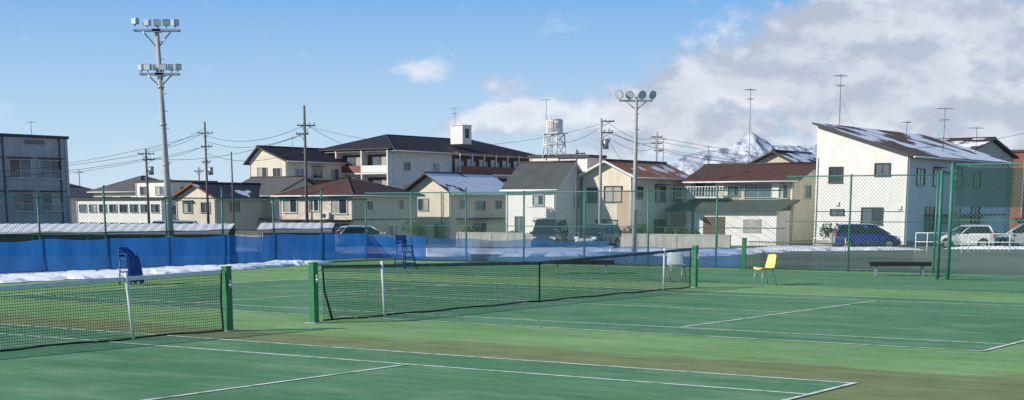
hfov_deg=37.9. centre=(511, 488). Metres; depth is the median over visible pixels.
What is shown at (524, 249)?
perimeter fence
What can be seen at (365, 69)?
sky
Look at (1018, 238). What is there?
parked car
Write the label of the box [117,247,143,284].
umpire chair
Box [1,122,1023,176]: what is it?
overhead cables
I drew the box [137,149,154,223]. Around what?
utility pole
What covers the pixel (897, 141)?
roof
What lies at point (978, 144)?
roof
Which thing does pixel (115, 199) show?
roof
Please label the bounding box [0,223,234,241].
bicycle shed
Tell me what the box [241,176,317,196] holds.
roof
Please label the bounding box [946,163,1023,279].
gate enclosure fence
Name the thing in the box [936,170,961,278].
gate enclosure fence
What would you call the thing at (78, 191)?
roof
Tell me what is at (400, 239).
umpire chair
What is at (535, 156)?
roof
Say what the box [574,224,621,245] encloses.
parked car
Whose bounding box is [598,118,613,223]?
utility pole
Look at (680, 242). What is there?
panels
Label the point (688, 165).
mountain
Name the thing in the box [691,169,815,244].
walls
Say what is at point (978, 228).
parked car
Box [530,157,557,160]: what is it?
walls
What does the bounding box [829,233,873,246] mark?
panels
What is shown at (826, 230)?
garden shrub
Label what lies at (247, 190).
roof
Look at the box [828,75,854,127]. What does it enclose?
tv antenna
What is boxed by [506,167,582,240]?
walls
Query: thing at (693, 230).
garden shrub
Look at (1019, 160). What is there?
walls
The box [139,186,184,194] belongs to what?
windows
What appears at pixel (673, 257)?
plastic chair
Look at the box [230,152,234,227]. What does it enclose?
utility pole
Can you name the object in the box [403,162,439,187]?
windows
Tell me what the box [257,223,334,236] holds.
bicycle shed
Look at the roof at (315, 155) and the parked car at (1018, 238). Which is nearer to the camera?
the parked car at (1018, 238)
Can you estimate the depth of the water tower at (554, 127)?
143.19 m
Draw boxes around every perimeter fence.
[0,185,366,272]
[365,186,786,267]
[784,173,959,273]
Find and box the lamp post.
[615,91,655,246]
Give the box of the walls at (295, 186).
[264,180,311,222]
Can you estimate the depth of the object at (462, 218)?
148.29 m
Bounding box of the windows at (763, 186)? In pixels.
[695,183,811,199]
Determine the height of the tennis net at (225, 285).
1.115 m
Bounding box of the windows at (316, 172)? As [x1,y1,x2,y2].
[257,166,338,182]
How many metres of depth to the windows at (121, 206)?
180.97 m
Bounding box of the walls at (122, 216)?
[76,200,176,223]
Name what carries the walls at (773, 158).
on the ground
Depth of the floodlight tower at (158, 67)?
53.12 m
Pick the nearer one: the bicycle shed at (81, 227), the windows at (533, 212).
the bicycle shed at (81, 227)
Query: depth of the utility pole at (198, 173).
154.59 m
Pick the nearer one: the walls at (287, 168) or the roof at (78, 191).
the walls at (287, 168)
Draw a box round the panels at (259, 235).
[236,232,387,236]
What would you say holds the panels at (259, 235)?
on the ground
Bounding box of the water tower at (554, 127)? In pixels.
[541,118,567,157]
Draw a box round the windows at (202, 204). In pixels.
[179,200,240,212]
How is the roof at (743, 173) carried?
on the walls at (808, 209)
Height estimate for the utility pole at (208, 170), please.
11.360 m
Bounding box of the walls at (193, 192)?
[176,186,264,229]
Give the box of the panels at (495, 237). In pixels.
[456,232,532,240]
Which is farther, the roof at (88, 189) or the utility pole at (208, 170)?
the roof at (88, 189)
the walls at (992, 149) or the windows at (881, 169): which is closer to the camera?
the windows at (881, 169)
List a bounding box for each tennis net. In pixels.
[0,266,238,351]
[305,245,700,323]
[741,238,913,270]
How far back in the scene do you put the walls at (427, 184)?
149.12 m
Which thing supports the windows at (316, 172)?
attached to the walls at (287, 168)
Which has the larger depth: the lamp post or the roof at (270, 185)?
the roof at (270, 185)
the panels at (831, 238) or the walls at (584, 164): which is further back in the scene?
the walls at (584, 164)
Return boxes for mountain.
[668,132,775,174]
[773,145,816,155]
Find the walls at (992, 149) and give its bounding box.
[976,142,1012,232]
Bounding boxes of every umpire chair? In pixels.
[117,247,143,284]
[394,235,415,268]
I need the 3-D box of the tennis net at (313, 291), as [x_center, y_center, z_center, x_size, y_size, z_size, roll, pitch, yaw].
[0.618,-4.737,33.439,0.300,1.115,15.210,7,13,34]
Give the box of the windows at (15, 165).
[0,156,65,211]
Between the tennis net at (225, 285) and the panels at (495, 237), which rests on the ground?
the panels at (495, 237)
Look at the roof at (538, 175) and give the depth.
124.59 m
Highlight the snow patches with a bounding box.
[0,246,1023,282]
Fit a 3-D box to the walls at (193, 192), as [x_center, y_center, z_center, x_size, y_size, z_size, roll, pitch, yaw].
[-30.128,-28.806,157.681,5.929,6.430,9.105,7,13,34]
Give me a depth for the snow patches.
49.04 m
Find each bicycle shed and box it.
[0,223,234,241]
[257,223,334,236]
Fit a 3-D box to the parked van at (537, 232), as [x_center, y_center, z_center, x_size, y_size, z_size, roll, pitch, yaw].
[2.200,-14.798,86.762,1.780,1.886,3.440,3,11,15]
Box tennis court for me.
[0,259,1023,399]
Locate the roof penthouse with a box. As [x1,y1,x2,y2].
[449,124,472,144]
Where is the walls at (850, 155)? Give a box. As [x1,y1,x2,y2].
[814,126,1008,245]
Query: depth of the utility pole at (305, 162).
107.36 m
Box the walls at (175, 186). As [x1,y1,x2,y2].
[135,182,189,196]
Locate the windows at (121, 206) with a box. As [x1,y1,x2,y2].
[79,204,176,223]
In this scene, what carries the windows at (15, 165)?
attached to the walls at (18, 147)
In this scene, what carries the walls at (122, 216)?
on the ground
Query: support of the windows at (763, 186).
attached to the walls at (808, 209)
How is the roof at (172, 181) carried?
on the walls at (175, 186)
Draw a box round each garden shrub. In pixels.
[401,220,426,235]
[462,224,481,231]
[622,222,650,233]
[661,223,686,233]
[687,229,700,233]
[819,222,841,238]
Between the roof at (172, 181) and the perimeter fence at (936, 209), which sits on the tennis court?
the perimeter fence at (936, 209)
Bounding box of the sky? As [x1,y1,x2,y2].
[0,0,1023,188]
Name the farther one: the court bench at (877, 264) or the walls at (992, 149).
the walls at (992, 149)
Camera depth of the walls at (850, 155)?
115.21 m
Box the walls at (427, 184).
[409,177,505,243]
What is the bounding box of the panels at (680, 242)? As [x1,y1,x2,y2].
[609,233,730,247]
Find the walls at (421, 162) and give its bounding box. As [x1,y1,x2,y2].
[331,151,528,188]
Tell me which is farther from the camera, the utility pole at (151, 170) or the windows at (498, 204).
the windows at (498, 204)
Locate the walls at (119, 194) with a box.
[93,192,135,196]
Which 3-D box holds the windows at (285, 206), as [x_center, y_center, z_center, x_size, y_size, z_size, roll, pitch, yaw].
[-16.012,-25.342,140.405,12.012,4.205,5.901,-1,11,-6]
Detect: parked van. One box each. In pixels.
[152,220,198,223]
[530,218,568,240]
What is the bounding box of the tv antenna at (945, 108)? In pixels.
[931,107,958,150]
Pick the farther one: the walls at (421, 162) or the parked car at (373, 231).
the walls at (421, 162)
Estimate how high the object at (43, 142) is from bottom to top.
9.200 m
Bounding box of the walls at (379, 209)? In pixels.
[279,196,417,235]
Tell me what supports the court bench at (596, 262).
on the tennis court
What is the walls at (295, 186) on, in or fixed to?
on the ground
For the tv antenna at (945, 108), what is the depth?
122.51 m
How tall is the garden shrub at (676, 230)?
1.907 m
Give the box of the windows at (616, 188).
[586,184,681,233]
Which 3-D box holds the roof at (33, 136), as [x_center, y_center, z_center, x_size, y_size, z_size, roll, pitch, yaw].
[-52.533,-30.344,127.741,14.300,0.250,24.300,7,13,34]
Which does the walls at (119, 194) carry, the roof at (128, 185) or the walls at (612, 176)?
the roof at (128, 185)
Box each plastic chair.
[666,252,685,281]
[752,254,776,285]
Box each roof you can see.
[0,133,68,138]
[69,183,92,190]
[70,186,92,198]
[74,198,162,199]
[87,175,158,192]
[134,180,217,181]
[171,182,268,199]
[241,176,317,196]
[243,145,350,164]
[270,176,425,196]
[323,134,534,156]
[404,171,505,195]
[499,160,582,191]
[527,154,575,157]
[555,154,606,157]
[575,159,689,179]
[681,162,815,182]
[749,149,816,162]
[812,122,1017,165]
[938,137,1019,158]
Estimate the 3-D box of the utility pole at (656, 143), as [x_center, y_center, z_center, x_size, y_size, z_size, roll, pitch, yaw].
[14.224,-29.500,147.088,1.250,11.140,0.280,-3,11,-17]
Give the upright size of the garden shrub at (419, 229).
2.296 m
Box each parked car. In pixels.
[335,225,389,235]
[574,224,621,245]
[833,223,900,246]
[941,225,995,247]
[994,223,1023,245]
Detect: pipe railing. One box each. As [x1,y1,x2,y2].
[813,238,845,251]
[915,232,962,252]
[968,234,1023,251]
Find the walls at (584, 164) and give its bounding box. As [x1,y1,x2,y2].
[558,158,604,171]
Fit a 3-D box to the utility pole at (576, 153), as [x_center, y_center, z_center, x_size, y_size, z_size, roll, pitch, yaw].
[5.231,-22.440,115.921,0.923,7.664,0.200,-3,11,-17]
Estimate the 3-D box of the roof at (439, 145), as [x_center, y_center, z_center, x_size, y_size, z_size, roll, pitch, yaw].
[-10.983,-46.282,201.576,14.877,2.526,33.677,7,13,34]
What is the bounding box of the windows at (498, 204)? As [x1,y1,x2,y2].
[417,198,501,238]
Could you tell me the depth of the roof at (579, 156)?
128.70 m
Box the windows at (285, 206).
[279,197,404,235]
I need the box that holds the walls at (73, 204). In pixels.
[70,199,76,223]
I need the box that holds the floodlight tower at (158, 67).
[131,18,181,236]
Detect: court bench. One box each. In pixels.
[549,260,612,272]
[868,262,931,275]
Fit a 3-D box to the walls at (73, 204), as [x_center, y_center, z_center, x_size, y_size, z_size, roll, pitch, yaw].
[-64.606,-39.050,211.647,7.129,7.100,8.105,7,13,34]
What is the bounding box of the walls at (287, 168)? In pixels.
[249,149,345,179]
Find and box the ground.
[0,244,1023,275]
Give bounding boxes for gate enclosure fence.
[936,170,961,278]
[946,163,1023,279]
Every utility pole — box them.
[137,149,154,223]
[194,167,203,181]
[197,122,212,223]
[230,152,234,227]
[296,105,314,222]
[574,150,584,236]
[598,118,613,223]
[651,132,662,160]
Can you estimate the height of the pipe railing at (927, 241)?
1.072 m
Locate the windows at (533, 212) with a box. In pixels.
[514,195,579,232]
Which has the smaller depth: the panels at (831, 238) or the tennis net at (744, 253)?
the tennis net at (744, 253)
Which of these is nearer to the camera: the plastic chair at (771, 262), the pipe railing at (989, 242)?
the plastic chair at (771, 262)
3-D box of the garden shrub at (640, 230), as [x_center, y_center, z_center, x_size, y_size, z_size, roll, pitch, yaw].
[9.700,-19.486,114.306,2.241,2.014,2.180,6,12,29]
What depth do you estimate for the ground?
60.08 m
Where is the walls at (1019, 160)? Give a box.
[1009,152,1023,230]
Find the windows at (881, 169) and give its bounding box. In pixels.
[828,163,979,231]
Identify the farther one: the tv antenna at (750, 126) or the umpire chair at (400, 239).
the tv antenna at (750, 126)
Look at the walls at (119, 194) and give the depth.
203.63 m
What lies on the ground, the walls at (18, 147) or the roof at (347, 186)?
the walls at (18, 147)
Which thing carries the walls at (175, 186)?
on the ground
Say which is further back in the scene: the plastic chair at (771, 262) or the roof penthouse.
the roof penthouse
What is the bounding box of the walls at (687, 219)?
[686,183,691,233]
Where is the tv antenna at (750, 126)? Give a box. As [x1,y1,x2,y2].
[732,89,758,168]
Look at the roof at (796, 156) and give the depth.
141.25 m
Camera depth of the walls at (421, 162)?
189.31 m
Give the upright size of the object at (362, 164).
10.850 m
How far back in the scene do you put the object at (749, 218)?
122.95 m
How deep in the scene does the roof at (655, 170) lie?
125.59 m
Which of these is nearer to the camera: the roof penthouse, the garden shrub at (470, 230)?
the garden shrub at (470, 230)
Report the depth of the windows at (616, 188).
124.86 m
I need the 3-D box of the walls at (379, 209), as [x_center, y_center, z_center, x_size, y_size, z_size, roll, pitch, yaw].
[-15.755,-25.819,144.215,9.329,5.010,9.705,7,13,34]
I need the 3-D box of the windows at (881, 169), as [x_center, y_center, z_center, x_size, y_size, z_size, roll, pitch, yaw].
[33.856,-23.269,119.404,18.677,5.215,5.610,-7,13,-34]
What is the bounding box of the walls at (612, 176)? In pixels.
[582,164,686,233]
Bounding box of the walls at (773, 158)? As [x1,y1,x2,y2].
[756,153,790,162]
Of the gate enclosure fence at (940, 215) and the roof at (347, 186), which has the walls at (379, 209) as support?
the roof at (347, 186)
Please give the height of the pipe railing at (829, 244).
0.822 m
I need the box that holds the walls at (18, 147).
[0,136,70,223]
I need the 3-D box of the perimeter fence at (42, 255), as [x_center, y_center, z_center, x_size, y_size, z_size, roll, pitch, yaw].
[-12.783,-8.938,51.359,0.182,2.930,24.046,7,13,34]
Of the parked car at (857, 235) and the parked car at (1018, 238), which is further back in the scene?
the parked car at (1018, 238)
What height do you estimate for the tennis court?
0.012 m

